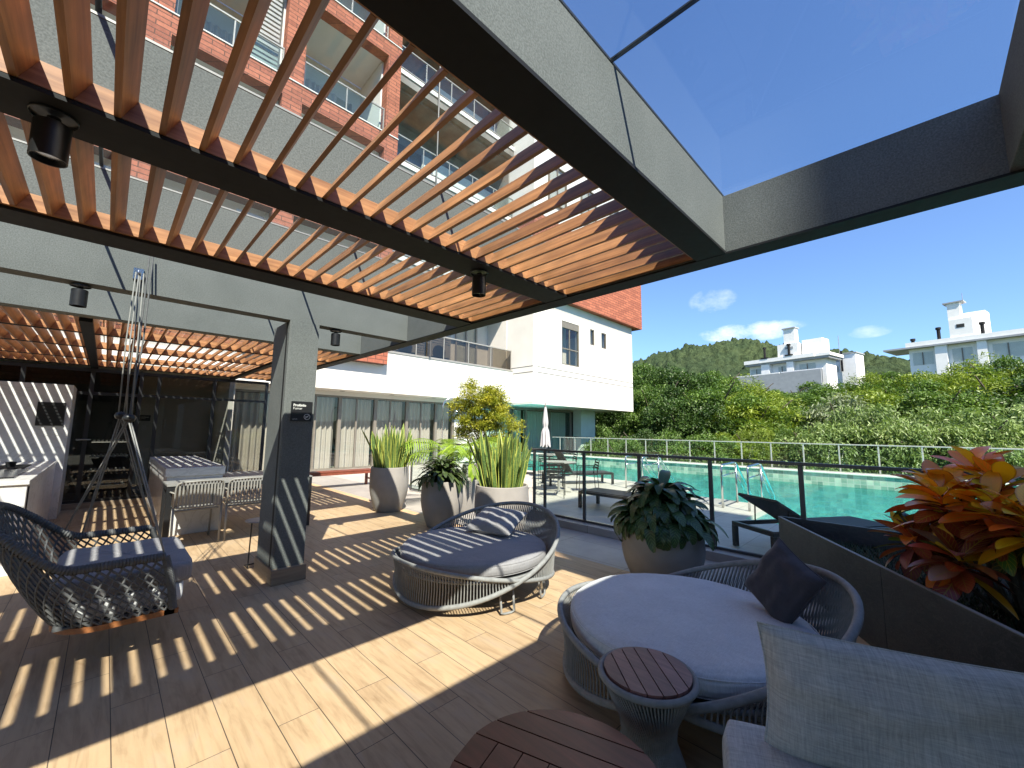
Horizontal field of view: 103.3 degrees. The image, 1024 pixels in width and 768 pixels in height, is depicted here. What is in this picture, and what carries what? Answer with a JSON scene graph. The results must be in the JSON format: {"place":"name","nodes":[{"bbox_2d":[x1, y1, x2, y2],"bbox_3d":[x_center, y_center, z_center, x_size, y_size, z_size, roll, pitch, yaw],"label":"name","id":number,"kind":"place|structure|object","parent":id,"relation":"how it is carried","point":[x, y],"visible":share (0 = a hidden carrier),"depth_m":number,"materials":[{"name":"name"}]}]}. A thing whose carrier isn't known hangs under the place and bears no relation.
{"place":"outdoors","nodes":[
{"label":"outdoors","id":0,"kind":"place"},
{"bbox_2d":[0,483,870,767],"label":"terrace floor","id":1,"kind":"structure","parent":0,"point":[341,655],"depth_m":2.56,"materials":[{"name":"brown wood"}]},
{"bbox_2d":[0,460,56,576],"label":"kitchen counter","id":2,"kind":"object","parent":1,"relation":"on","point":[27,485],"visible":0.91,"depth_m":4.76,"materials":[{"name":"white stone"}]},
{"bbox_2d":[0,381,76,519],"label":"kitchen wall","id":3,"kind":"structure","parent":1,"relation":"on","point":[36,421],"depth_m":6.45,"materials":[{"name":"white paint"}]},
{"bbox_2d":[0,357,234,500],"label":"entrance hall","id":4,"kind":"structure","parent":1,"relation":"on","point":[186,430],"depth_m":9.04,"materials":[{"name":"paint"}]},
{"bbox_2d":[0,361,268,510],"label":"glass partition","id":5,"kind":"object","parent":1,"relation":"on","point":[128,499],"visible":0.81,"depth_m":7.91,"materials":[{"name":"black paint"}]},
{"bbox_2d":[146,456,225,535],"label":"kitchen island","id":6,"kind":"structure","parent":1,"relation":"on","point":[167,468],"depth_m":5.88,"materials":[{"name":"white stone"}]},
{"bbox_2d":[169,479,224,541],"bbox_3d":[-4.163,1.652,5.311,0.606,0.824,0.540,-5,-9,41],"label":"dining chair","id":7,"kind":"object","parent":1,"relation":"on","point":[210,505],"visible":0.88,"depth_m":5.18,"materials":[{"name":"beige paint"}]},
{"bbox_2d":[158,470,312,537],"bbox_3d":[-4.232,1.785,6.186,1.750,0.755,1.350,7,-9,-44],"label":"bar table","id":8,"kind":"object","parent":1,"relation":"on","point":[166,501],"visible":0.59,"depth_m":5.46,"materials":[{"name":"grey stone"}]},
{"bbox_2d":[220,477,262,540],"bbox_3d":[-3.754,1.703,5.716,0.540,0.824,0.606,6,-9,-42],"label":"dining chair","id":9,"kind":"object","parent":1,"relation":"on","point":[241,501],"visible":0.56,"depth_m":5.50,"materials":[{"name":"grey wicker"}]},
{"bbox_2d":[244,517,259,568],"bbox_3d":[-2.780,1.735,4.446,0.290,0.485,0.290,7,-9,-44],"label":"side table","id":10,"kind":"object","parent":1,"relation":"on","point":[253,520],"visible":0.45,"depth_m":4.36,"materials":[{"name":"grey metal"}]},
{"bbox_2d":[4,0,641,471],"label":"apartment building","id":11,"kind":"structure","parent":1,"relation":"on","point":[570,366],"depth_m":17.05,"materials":[{"name":"white paint"}]},
{"bbox_2d":[562,320,578,366],"bbox_3d":[2.801,-2.091,22.022,1.540,2.740,0.930,7,-9,-44],"label":"window","id":12,"kind":"structure","parent":11,"relation":"in","point":[565,325],"depth_m":22.17,"materials":[{"name":"glass"}]},
{"bbox_2d":[369,466,408,512],"bbox_3d":[-2.286,1.938,7.533,0.700,0.800,0.700,7,-9,-44],"label":"planter pot","id":13,"kind":"object","parent":1,"relation":"on","point":[388,488],"visible":0.94,"depth_m":7.26,"materials":[{"name":"grey concrete"}]},
{"bbox_2d":[362,423,414,467],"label":"snake plant","id":14,"kind":"object","parent":13,"relation":"on","point":[385,454],"visible":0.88,"depth_m":7.42,"materials":[{"name":"green plant"}]},
{"bbox_2d":[421,479,462,528],"bbox_3d":[-1.107,1.874,6.407,0.660,0.700,0.660,7,-9,-44],"label":"planter pot","id":15,"kind":"object","parent":1,"relation":"on","point":[445,502],"visible":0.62,"depth_m":6.14,"materials":[{"name":"grey concrete"}]},
{"bbox_2d":[409,452,468,493],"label":"leafy plant","id":16,"kind":"object","parent":15,"relation":"in","point":[439,471],"visible":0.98,"depth_m":6.29,"materials":[{"name":"green plant"}]},
{"bbox_2d":[391,501,559,614],"bbox_3d":[-0.344,1.615,3.996,1.643,0.684,1.610,7,-9,-44],"label":"woven daybed","id":17,"kind":"object","parent":1,"relation":"on","point":[457,555],"visible":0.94,"depth_m":3.54,"materials":[{"name":"grey fabric"}]},
{"bbox_2d":[465,507,526,535],"bbox_3d":[-0.168,1.463,4.338,0.545,0.184,0.426,-3,14,29],"label":"pillow","id":18,"kind":"object","parent":17,"relation":"on","point":[499,521],"visible":1,"depth_m":4.24,"materials":[{"name":"grey fabric"}]},
{"bbox_2d":[474,483,528,530],"bbox_3d":[-0.146,1.793,5.731,0.770,0.730,0.770,7,-9,-44],"label":"planter pot","id":19,"kind":"object","parent":1,"relation":"on","point":[486,495],"visible":0.4,"depth_m":5.45,"materials":[{"name":"grey ceramic"}]},
{"bbox_2d":[465,429,531,487],"bbox_3d":[-0.207,1.081,5.838,0.977,0.880,0.895,-2,-7,23],"label":"snake plant","id":20,"kind":"object","parent":19,"relation":"on","point":[504,465],"visible":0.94,"depth_m":5.66,"materials":[{"name":"green plant"}]},
{"bbox_2d":[0,0,1023,586],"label":"pergola","id":21,"kind":"object","parent":1,"relation":"on","point":[546,74],"visible":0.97,"depth_m":2.10,"materials":[{"name":"grey paint"}]},
{"bbox_2d":[27,102,79,167],"bbox_3d":[-1.623,-0.867,1.428,0.124,0.165,0.124,7,-9,-44],"label":"ceiling spotlight","id":22,"kind":"object","parent":21,"relation":"attached to","point":[52,129],"visible":1,"depth_m":1.41,"materials":[{"name":"black paint"}]},
{"bbox_2d":[69,283,91,307],"bbox_3d":[-3.388,-0.689,3.173,0.124,0.165,0.124,7,-9,-44],"label":"ceiling spotlight","id":23,"kind":"object","parent":21,"relation":"attached to","point":[78,296],"visible":1,"depth_m":3.15,"materials":[{"name":"black paint"}]},
{"bbox_2d":[0,256,191,634],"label":"swing chair","id":24,"kind":"object","parent":21,"relation":"hanging from","point":[84,590],"visible":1,"depth_m":2.70,"materials":[{"name":"grey wicker"}]},
{"bbox_2d":[290,401,312,420],"bbox_3d":[-2.163,0.281,4.168,0.204,0.202,0.010,7,-9,-44],"label":"no smoking sign","id":25,"kind":"object","parent":21,"relation":"attached to","point":[301,411],"visible":1,"depth_m":4.16,"materials":[{"name":"black paint"}]},
{"bbox_2d":[330,330,341,345],"bbox_3d":[-1.985,-0.515,4.561,0.124,0.165,0.124,7,-9,-44],"label":"ceiling spotlight","id":26,"kind":"object","parent":21,"relation":"attached to","point":[335,338],"visible":1,"depth_m":4.53,"materials":[{"name":"black paint"}]},
{"bbox_2d":[470,269,487,297],"bbox_3d":[-0.229,-0.694,2.809,0.124,0.165,0.124,7,-9,-44],"label":"ceiling spotlight","id":27,"kind":"object","parent":21,"relation":"attached to","point":[478,283],"visible":1,"depth_m":2.77,"materials":[{"name":"black paint"}]},
{"bbox_2d":[450,709,656,767],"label":"coffee table","id":28,"kind":"object","parent":1,"relation":"on","point":[544,738],"visible":1,"depth_m":1.46,"materials":[{"name":"brown wood"}]},
{"bbox_2d":[598,647,699,767],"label":"side table","id":29,"kind":"object","parent":1,"relation":"on","point":[636,681],"visible":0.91,"depth_m":1.67,"materials":[{"name":"brown wood"}]},
{"bbox_2d":[622,531,705,577],"bbox_3d":[1.530,1.710,4.120,0.800,0.570,0.800,7,-9,-44],"label":"planter pot","id":30,"kind":"object","parent":1,"relation":"on","point":[640,556],"visible":0.38,"depth_m":3.80,"materials":[{"name":"grey concrete"}]},
{"bbox_2d":[608,470,728,552],"bbox_3d":[1.532,1.269,4.174,1.082,0.717,1.033,0,-7,7],"label":"zebra plant","id":31,"kind":"object","parent":30,"relation":"in","point":[662,512],"visible":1,"depth_m":3.90,"materials":[{"name":"green plant"}]},
{"bbox_2d":[557,559,863,743],"bbox_3d":[1.107,1.461,2.488,1.616,0.684,1.634,7,-9,-44],"label":"woven daybed","id":32,"kind":"object","parent":1,"relation":"on","point":[706,631],"visible":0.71,"depth_m":2.28,"materials":[{"name":"grey wicker"}]},
{"bbox_2d":[744,537,827,623],"bbox_3d":[1.629,1.204,2.445,0.181,0.405,0.356,19,17,-15],"label":"pillow","id":33,"kind":"object","parent":32,"relation":"on","point":[783,583],"visible":0.96,"depth_m":2.38,"materials":[{"name":"fabric"}]},
{"bbox_2d":[722,621,1023,767],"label":"outdoor sofa","id":34,"kind":"object","parent":1,"relation":"on","point":[834,703],"visible":1,"depth_m":1.25,"materials":[{"name":"grey fabric"}]},
{"bbox_2d":[778,516,1023,672],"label":"stone planter","id":35,"kind":"object","parent":1,"relation":"on","point":[902,613],"visible":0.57,"depth_m":2.61,"materials":[{"name":"stone"}]},
{"bbox_2d":[870,445,1023,619],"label":"croton","id":36,"kind":"object","parent":35,"relation":"on","point":[948,521],"visible":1,"depth_m":2.45,"materials":[{"name":"orange plant"}]},
{"bbox_2d":[320,463,778,561],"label":"pool deck","id":37,"kind":"structure","parent":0,"point":[564,503],"depth_m":8.18,"materials":[{"name":"concrete"}]},
{"bbox_2d":[446,376,528,451],"bbox_3d":[-0.639,1.205,10.031,2.085,2.862,1.934,7,-9,-44],"label":"golden shrub","id":38,"kind":"object","parent":37,"relation":"on","point":[494,399],"visible":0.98,"depth_m":9.74,"materials":[{"name":"yellow plant"}]},
{"bbox_2d":[539,402,550,472],"bbox_3d":[1.220,1.920,14.796,0.560,2.560,0.560,7,-9,-44],"label":"patio umbrella","id":39,"kind":"object","parent":37,"relation":"on","point":[545,438],"visible":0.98,"depth_m":14.75,"materials":[{"name":"white fabric"}]},
{"bbox_2d":[547,462,564,478],"bbox_3d":[0.987,2.188,9.337,0.459,0.788,0.519,0,-7,10],"label":"patio chair","id":40,"kind":"object","parent":37,"relation":"on","point":[555,477],"visible":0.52,"depth_m":9.14,"materials":[{"name":"metal"}]},
{"bbox_2d":[542,460,575,492],"bbox_3d":[1.168,2.305,10.091,0.860,0.741,0.860,7,-9,-44],"label":"patio table","id":41,"kind":"object","parent":37,"relation":"on","point":[558,462],"visible":0.89,"depth_m":10.05,"materials":[{"name":"grey metal"}]},
{"bbox_2d":[542,451,613,485],"bbox_3d":[1.891,2.392,11.712,1.950,0.940,0.680,2,-7,-15],"label":"sun lounger","id":42,"kind":"object","parent":37,"relation":"on","point":[567,467],"visible":0.69,"depth_m":11.56,"materials":[{"name":"black paint"}]},
{"bbox_2d":[576,459,599,490],"bbox_3d":[1.896,2.293,10.162,0.519,0.788,0.459,1,-6,0],"label":"patio chair","id":43,"kind":"object","parent":37,"relation":"on","point":[594,467],"visible":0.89,"depth_m":10.18,"materials":[{"name":"metal"}]},
{"bbox_2d":[578,488,690,507],"bbox_3d":[2.240,2.225,7.590,0.680,0.347,1.950,7,-9,-44],"label":"sun lounger","id":44,"kind":"object","parent":37,"relation":"on","point":[608,493],"visible":0.4,"depth_m":7.88,"materials":[{"name":"black paint"}]},
{"bbox_2d":[527,511,760,569],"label":"kerb","id":45,"kind":"structure","parent":37,"relation":"on","point":[717,555],"depth_m":5.75,"materials":[{"name":"grey concrete"}]},
{"bbox_2d":[532,448,1023,557],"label":"pool railing","id":46,"kind":"object","parent":45,"relation":"on","point":[799,465],"visible":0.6,"depth_m":4.99,"materials":[{"name":"black metal"}]},
{"bbox_2d":[625,454,674,487],"bbox_3d":[3.904,2.608,11.369,1.961,1.281,0.522,7,-9,-44],"label":"pool handrail","id":47,"kind":"object","parent":37,"relation":"on","point":[642,464],"visible":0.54,"depth_m":11.17,"materials":[{"name":"silver metal"}]},
{"bbox_2d":[691,496,735,506],"bbox_3d":[4.248,2.579,8.999,0.880,0.015,1.150,7,-9,-44],"label":"stone landing","id":48,"kind":"object","parent":37,"relation":"on","point":[717,502],"visible":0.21,"depth_m":8.81,"materials":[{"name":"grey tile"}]},
{"bbox_2d":[720,462,775,510],"bbox_3d":[5.102,2.317,8.696,1.961,1.281,0.522,7,-9,-44],"label":"pool handrail","id":49,"kind":"object","parent":37,"relation":"on","point":[744,480],"visible":0.8,"depth_m":8.53,"materials":[{"name":"silver metal"}]},
{"bbox_2d":[732,493,895,547],"bbox_3d":[3.990,1.817,5.348,1.950,0.692,0.680,2,-7,-12],"label":"sun lounger","id":50,"kind":"object","parent":37,"relation":"on","point":[775,509],"visible":0.64,"depth_m":5.35,"materials":[{"name":"black paint"}]},
{"bbox_2d":[312,476,838,629],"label":"stone tile floor","id":51,"kind":"structure","parent":0,"point":[607,551],"depth_m":5.50,"materials":[{"name":"grey stone"}]},
{"bbox_2d":[310,468,370,483],"bbox_3d":[-4.423,2.422,10.345,1.750,0.425,0.377,7,-9,-43],"label":"wooden bench","id":52,"kind":"object","parent":51,"relation":"on","point":[366,471],"visible":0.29,"depth_m":10.33,"materials":[{"name":"brown wood"}]},
{"bbox_2d":[460,477,478,512],"bbox_3d":[-0.887,2.068,7.559,0.540,0.580,0.540,7,-9,-44],"label":"planter pot","id":53,"kind":"object","parent":51,"relation":"on","point":[468,498],"visible":0.29,"depth_m":7.33,"materials":[{"name":"grey"}]},
{"bbox_2d":[396,437,496,468],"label":"split leaf palm","id":54,"kind":"object","parent":53,"relation":"in","point":[450,448],"visible":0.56,"depth_m":7.88,"materials":[{"name":"green plant"}]},
{"bbox_2d":[429,447,495,481],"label":"split leaf palm","id":55,"kind":"object","parent":53,"relation":"in","point":[470,469],"visible":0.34,"depth_m":7.60,"materials":[{"name":"green plant"}]},
{"bbox_3d":[-1.345,2.107,8.302,0.620,0.660,0.620,7,-9,-44],"label":"planter pot","id":56,"kind":"object","parent":51,"relation":"on","visible":0},
{"bbox_2d":[439,437,513,461],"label":"split leaf palm","id":57,"kind":"object","parent":56,"relation":"in","point":[454,441],"visible":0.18,"depth_m":9.21,"materials":[{"name":"green plant"}]},
{"bbox_2d":[217,0,1023,361],"label":"sky","id":58,"kind":"structure","parent":0,"point":[755,91],"materials":[{"name":"blue"}]},
{"bbox_2d":[456,461,976,523],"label":"pool water","id":59,"kind":"structure","parent":0,"point":[836,501],"depth_m":10.81,"materials":[{"name":"teal liquid"}]},
{"bbox_2d":[632,337,910,394],"bbox_3d":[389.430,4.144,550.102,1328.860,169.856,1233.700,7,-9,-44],"label":"hill","id":60,"kind":"structure","parent":0,"point":[727,358],"depth_m":512.08,"materials":[{"name":"green plant"}]},
{"bbox_2d":[737,326,843,392],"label":"hillside house","id":61,"kind":"structure","parent":60,"relation":"on","point":[793,364],"depth_m":116.42,"materials":[{"name":"white paint"}]},
{"bbox_2d":[836,351,864,388],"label":"hillside house","id":62,"kind":"structure","parent":60,"relation":"on","point":[852,363],"depth_m":120.01,"materials":[{"name":"white paint"}]},
{"bbox_2d":[883,293,1023,375],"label":"hillside house","id":63,"kind":"structure","parent":60,"relation":"on","point":[971,333],"depth_m":88.16,"materials":[{"name":"white paint"}]},
{"bbox_2d":[826,537,1023,633],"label":"soil","id":64,"kind":"structure","parent":0,"point":[868,554],"depth_m":2.99,"materials":[{"name":"black soil"}]},
{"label":"pool floor","id":65,"kind":"structure","parent":0,"visible":0},
{"bbox_2d":[520,453,1016,498],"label":"pool tile wall","id":66,"kind":"structure","parent":65,"relation":"on","point":[872,482],"depth_m":13.67,"materials":[{"name":"teal tile"}]},
{"bbox_2d":[521,452,1018,485],"bbox_3d":[8.349,2.959,14.454,0.400,0.038,27.000,7,-9,-44],"label":"pool coping","id":67,"kind":"object","parent":66,"relation":"on","point":[750,467],"visible":0.33,"depth_m":13.99,"materials":[{"name":"stone"}]},
{"bbox_2d":[552,437,1023,480],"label":"pool railing","id":68,"kind":"object","parent":67,"relation":"on","point":[970,448],"visible":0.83,"depth_m":13.79,"materials":[{"name":"white metal"}]},
{"bbox_3d":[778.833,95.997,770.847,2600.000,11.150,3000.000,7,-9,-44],"label":"ground","id":69,"kind":"structure","parent":0,"visible":0},
{"bbox_2d":[579,427,622,456],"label":"leafy bush","id":70,"kind":"object","parent":69,"relation":"on","point":[603,442],"visible":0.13,"depth_m":23.67,"materials":[{"name":"green plant"}]},
{"bbox_2d":[595,392,633,441],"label":"leafy tree","id":71,"kind":"object","parent":69,"relation":"on","point":[607,419],"visible":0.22,"depth_m":33.70,"materials":[{"name":"green plant"}]},
{"bbox_2d":[592,436,653,459],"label":"leafy bush","id":72,"kind":"object","parent":69,"relation":"on","point":[632,447],"visible":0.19,"depth_m":20.58,"materials":[{"name":"green plant"}]},
{"bbox_2d":[632,362,659,391],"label":"leafy tree","id":73,"kind":"object","parent":69,"relation":"on","point":[640,369],"visible":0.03,"depth_m":41.91,"materials":[{"name":"green plant"}]},
{"bbox_2d":[613,380,680,438],"bbox_3d":[10.975,3.522,30.317,6.490,8.130,6.256,-2,-7,19],"label":"leafy tree","id":74,"kind":"object","parent":69,"relation":"on","point":[630,424],"visible":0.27,"depth_m":29.79,"materials":[{"name":"green plant"}]},
{"bbox_2d":[621,428,678,459],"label":"leafy bush","id":75,"kind":"object","parent":69,"relation":"on","point":[648,435],"visible":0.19,"depth_m":22.16,"materials":[{"name":"green plant"}]},
{"bbox_2d":[646,428,709,461],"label":"leafy bush","id":76,"kind":"object","parent":69,"relation":"on","point":[677,446],"visible":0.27,"depth_m":21.25,"materials":[{"name":"green plant"}]},
{"bbox_2d":[641,361,719,395],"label":"leafy tree","id":77,"kind":"object","parent":69,"relation":"on","point":[681,377],"visible":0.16,"depth_m":37.88,"materials":[{"name":"green plant"}]},
{"bbox_2d":[638,384,744,447],"bbox_3d":[11.547,3.562,27.236,6.584,7.369,7.570,6,-9,-41],"label":"leafy tree","id":78,"kind":"object","parent":69,"relation":"on","point":[666,416],"visible":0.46,"depth_m":25.98,"materials":[{"name":"green plant"}]},
{"bbox_2d":[665,431,741,464],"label":"leafy bush","id":79,"kind":"object","parent":69,"relation":"on","point":[705,446],"visible":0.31,"depth_m":21.10,"materials":[{"name":"green plant"}]},
{"bbox_2d":[698,370,745,398],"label":"leafy tree","id":80,"kind":"object","parent":69,"relation":"on","point":[721,380],"visible":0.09,"depth_m":43.06,"materials":[{"name":"green plant"}]},
{"bbox_2d":[650,382,798,438],"bbox_3d":[14.243,3.577,28.118,9.434,7.608,8.731,-3,-8,31],"label":"leafy tree","id":81,"kind":"object","parent":69,"relation":"on","point":[696,395],"visible":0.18,"depth_m":25.76,"materials":[{"name":"green plant"}]},
{"bbox_2d":[707,432,764,465],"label":"leafy bush","id":82,"kind":"object","parent":69,"relation":"on","point":[727,451],"visible":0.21,"depth_m":21.71,"materials":[{"name":"green plant"}]},
{"bbox_2d":[718,373,789,403],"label":"leafy tree","id":83,"kind":"object","parent":69,"relation":"on","point":[749,385],"visible":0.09,"depth_m":43.96,"materials":[{"name":"green plant"}]},
{"bbox_2d":[703,386,810,439],"bbox_3d":[15.689,3.626,26.382,7.311,7.146,7.687,3,-7,-18],"label":"leafy tree","id":84,"kind":"object","parent":69,"relation":"on","point":[747,411],"visible":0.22,"depth_m":25.08,"materials":[{"name":"green plant"}]},
{"bbox_2d":[729,422,788,467],"bbox_3d":[13.536,4.510,22.805,4.105,4.721,3.861,-5,-8,39],"label":"leafy bush","id":85,"kind":"object","parent":69,"relation":"on","point":[762,446],"visible":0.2,"depth_m":22.07,"materials":[{"name":"green plant"}]},
{"bbox_2d":[758,421,810,468],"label":"leafy bush","id":86,"kind":"object","parent":69,"relation":"on","point":[786,432],"visible":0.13,"depth_m":22.47,"materials":[{"name":"green plant"}]},
{"bbox_2d":[757,390,815,431],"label":"leafy tree","id":87,"kind":"object","parent":69,"relation":"on","point":[795,401],"visible":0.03,"depth_m":27.94,"materials":[{"name":"green plant"}]},
{"bbox_2d":[757,421,872,472],"bbox_3d":[15.611,4.250,20.722,4.402,4.814,4.603,5,-8,-31],"label":"leafy bush","id":88,"kind":"object","parent":69,"relation":"on","point":[816,453],"visible":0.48,"depth_m":20.06,"materials":[{"name":"green plant"}]},
{"bbox_2d":[784,380,850,408],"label":"leafy tree","id":89,"kind":"object","parent":69,"relation":"on","point":[824,390],"visible":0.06,"depth_m":47.75,"materials":[{"name":"green plant"}]},
{"bbox_2d":[776,393,886,433],"bbox_3d":[20.416,3.892,27.051,8.123,6.880,8.628,2,-7,-14],"label":"leafy tree","id":90,"kind":"object","parent":69,"relation":"on","point":[811,399],"visible":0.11,"depth_m":26.71,"materials":[{"name":"green plant"}]},
{"bbox_2d":[791,390,896,436],"bbox_3d":[20.170,3.706,24.685,6.329,6.703,6.534,1,-7,-6],"label":"leafy tree","id":91,"kind":"object","parent":69,"relation":"on","point":[818,413],"visible":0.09,"depth_m":24.37,"materials":[{"name":"green plant"}]},
{"bbox_2d":[807,381,888,403],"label":"leafy tree","id":92,"kind":"object","parent":69,"relation":"on","point":[846,384],"visible":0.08,"depth_m":47.59,"materials":[{"name":"green plant"}]},
{"bbox_2d":[799,403,921,475],"bbox_3d":[17.753,3.793,20.651,4.739,5.758,5.112,5,-8,-33],"label":"leafy bush","id":93,"kind":"object","parent":69,"relation":"on","point":[847,429],"visible":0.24,"depth_m":19.96,"materials":[{"name":"green plant"}]},
{"bbox_2d":[842,370,913,395],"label":"leafy tree","id":94,"kind":"object","parent":69,"relation":"on","point":[866,377],"visible":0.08,"depth_m":46.99,"materials":[{"name":"green plant"}]},
{"bbox_2d":[834,384,953,423],"bbox_3d":[26.430,3.817,28.822,9.212,7.569,9.662,-3,-7,26],"label":"leafy tree","id":95,"kind":"object","parent":69,"relation":"on","point":[869,397],"visible":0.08,"depth_m":27.02,"materials":[{"name":"green plant"}]},
{"bbox_2d":[845,400,954,475],"bbox_3d":[18.606,3.658,19.715,4.867,5.834,4.560,-1,-7,14],"label":"leafy bush","id":96,"kind":"object","parent":69,"relation":"on","point":[914,433],"visible":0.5,"depth_m":18.86,"materials":[{"name":"green plant"}]},
{"bbox_2d":[859,371,963,396],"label":"leafy tree","id":97,"kind":"object","parent":69,"relation":"on","point":[890,376],"visible":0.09,"depth_m":46.13,"materials":[{"name":"green plant"}]},
{"bbox_2d":[889,367,979,387],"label":"leafy tree","id":98,"kind":"object","parent":69,"relation":"on","point":[910,377],"visible":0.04,"depth_m":45.68,"materials":[{"name":"green plant"}]},
{"bbox_2d":[869,379,1004,425],"bbox_3d":[26.989,3.463,26.574,8.851,7.776,7.735,4,-8,-30],"label":"leafy tree","id":99,"kind":"object","parent":69,"relation":"on","point":[931,400],"visible":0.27,"depth_m":24.85,"materials":[{"name":"green plant"}]},
{"bbox_2d":[900,405,1012,474],"bbox_3d":[20.367,3.754,19.583,4.623,5.653,4.807,1,-7,-4],"label":"leafy bush","id":100,"kind":"object","parent":69,"relation":"on","point":[931,411],"visible":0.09,"depth_m":19.36,"materials":[{"name":"green plant"}]},
{"bbox_2d":[915,362,1023,417],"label":"leafy tree","id":101,"kind":"object","parent":69,"relation":"on","point":[974,382],"visible":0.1,"depth_m":26.58,"materials":[{"name":"green plant"}]},
{"bbox_2d":[919,406,1023,479],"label":"leafy bush","id":102,"kind":"object","parent":69,"relation":"on","point":[994,441],"visible":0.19,"depth_m":17.90,"materials":[{"name":"green plant"}]},
{"bbox_2d":[935,352,1023,388],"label":"leafy tree","id":103,"kind":"object","parent":69,"relation":"on","point":[963,363],"visible":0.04,"depth_m":42.99,"materials":[{"name":"green plant"}]},
{"bbox_2d":[939,371,1023,423],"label":"leafy tree","id":104,"kind":"object","parent":69,"relation":"on","point":[1018,398],"visible":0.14,"depth_m":24.87,"materials":[{"name":"green plant"}]},
{"bbox_2d":[954,402,1023,480],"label":"leafy bush","id":105,"kind":"object","parent":69,"relation":"on","point":[1018,412],"visible":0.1,"depth_m":18.31,"materials":[{"name":"green plant"}]},
{"bbox_2d":[967,355,1023,382],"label":"leafy tree","id":106,"kind":"object","parent":69,"relation":"on","point":[1000,362],"visible":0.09,"depth_m":40.91,"materials":[{"name":"green plant"}]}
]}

